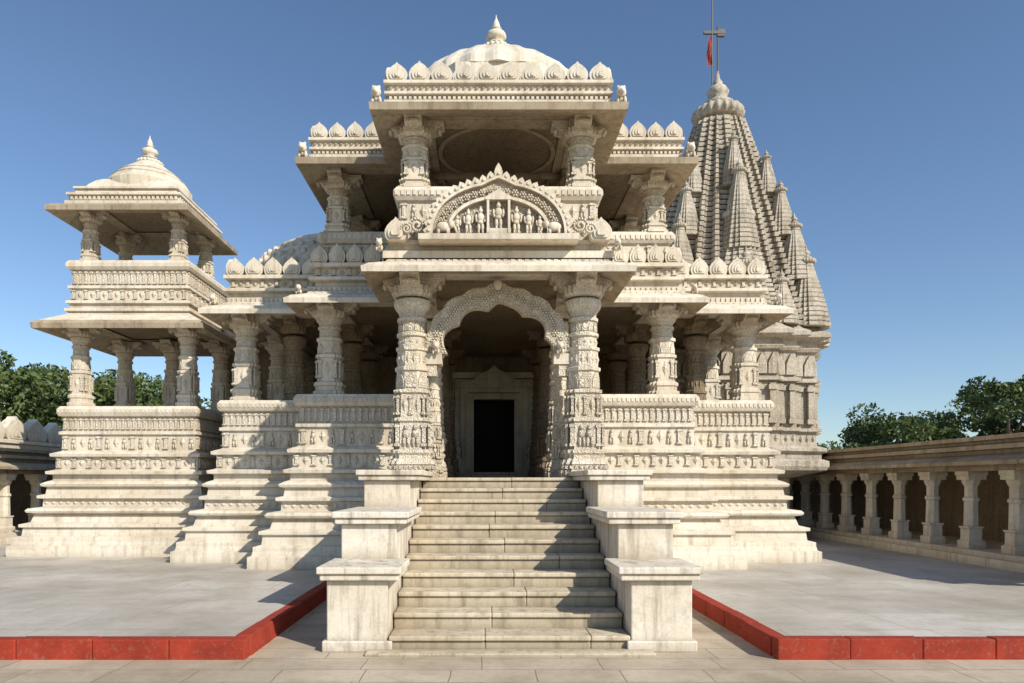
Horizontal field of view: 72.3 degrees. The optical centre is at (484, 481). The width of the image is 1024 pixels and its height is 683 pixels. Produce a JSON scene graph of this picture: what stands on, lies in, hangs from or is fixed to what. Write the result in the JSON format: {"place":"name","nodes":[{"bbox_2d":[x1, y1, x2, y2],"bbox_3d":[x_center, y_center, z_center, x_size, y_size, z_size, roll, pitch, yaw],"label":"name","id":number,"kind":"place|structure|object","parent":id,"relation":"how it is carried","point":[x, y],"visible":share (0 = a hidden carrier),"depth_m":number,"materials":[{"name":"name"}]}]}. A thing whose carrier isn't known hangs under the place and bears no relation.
{"place":"outdoors","nodes":[
{"label":"outdoors","id":0,"kind":"place"},
{"bbox_2d":[0,536,1023,636],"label":"courtyard paving","id":1,"kind":"structure","parent":0,"point":[844,589],"depth_m":9.94,"materials":[{"name":"stone"}]},
{"bbox_2d":[0,366,48,419],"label":"tree","id":2,"kind":"object","parent":1,"relation":"on","point":[4,413],"visible":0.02,"depth_m":44.90,"materials":[{"name":"green plant"}]},
{"bbox_2d":[0,416,62,544],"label":"colonnade","id":3,"kind":"object","parent":1,"relation":"on","point":[27,448],"visible":0.23,"depth_m":19.31,"materials":[{"name":"stone"}]},
{"bbox_2d":[0,349,67,426],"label":"tree","id":4,"kind":"object","parent":1,"relation":"on","point":[17,390],"visible":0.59,"depth_m":39.49,"materials":[{"name":"green plant"}]},
{"bbox_2d":[9,365,146,428],"bbox_3d":[-24.435,-2.684,41.890,9.259,9.012,8.833,0,0,0],"label":"tree","id":5,"kind":"object","parent":1,"relation":"on","point":[103,390],"visible":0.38,"depth_m":39.56,"materials":[{"name":"green plant"}]},
{"bbox_2d":[64,371,164,402],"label":"tree","id":6,"kind":"object","parent":1,"relation":"on","point":[160,381],"visible":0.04,"depth_m":51.10,"materials":[{"name":"green plant"}]},
{"bbox_2d":[101,375,211,409],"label":"tree","id":7,"kind":"object","parent":1,"relation":"on","point":[147,393],"visible":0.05,"depth_m":43.08,"materials":[{"name":"green plant"}]},
{"bbox_2d":[6,0,830,656],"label":"temple","id":8,"kind":"structure","parent":1,"relation":"on","point":[512,350],"depth_m":13.71,"materials":[{"name":"stone"}]},
{"bbox_2d":[452,365,533,477],"bbox_3d":[0.260,-1.696,19.695,2.600,3.248,0.990,0,0,0],"label":"doorway","id":9,"kind":"structure","parent":8,"relation":"in","point":[492,384],"depth_m":19.92,"materials":[{"name":"stone"}]},
{"bbox_2d":[817,441,868,449],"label":"tree","id":10,"kind":"object","parent":1,"relation":"on","point":[855,445],"visible":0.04,"depth_m":46.24,"materials":[{"name":"green plant"}]},
{"bbox_2d":[837,402,941,448],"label":"tree","id":11,"kind":"object","parent":1,"relation":"on","point":[866,432],"visible":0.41,"depth_m":51.41,"materials":[{"name":"green plant"}]},
{"bbox_2d":[790,432,1023,572],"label":"colonnade","id":12,"kind":"object","parent":1,"relation":"on","point":[959,500],"visible":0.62,"depth_m":16.27,"materials":[{"name":"stone"}]},
{"bbox_2d":[869,411,968,445],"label":"tree","id":13,"kind":"object","parent":1,"relation":"on","point":[917,429],"visible":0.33,"depth_m":40.91,"materials":[{"name":"green plant"}]},
{"bbox_2d":[931,374,1023,439],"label":"tree","id":14,"kind":"object","parent":1,"relation":"on","point":[1002,420],"visible":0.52,"depth_m":40.40,"materials":[{"name":"green plant"}]},
{"bbox_2d":[942,381,1023,434],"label":"tree","id":15,"kind":"object","parent":1,"relation":"on","point":[976,424],"visible":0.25,"depth_m":45.69,"materials":[{"name":"green plant"}]},
{"bbox_2d":[0,599,1023,682],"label":"pavement","id":16,"kind":"structure","parent":0,"point":[293,653],"depth_m":6.73,"materials":[{"name":"stone"}]},
{"bbox_2d":[0,581,1023,659],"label":"red kerb","id":17,"kind":"structure","parent":16,"relation":"on","point":[249,641],"depth_m":7.07,"materials":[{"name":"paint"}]},
{"bbox_2d":[0,0,1023,449],"label":"sky","id":18,"kind":"structure","parent":0,"point":[892,130],"materials":[{"name":"blue"}]}
]}

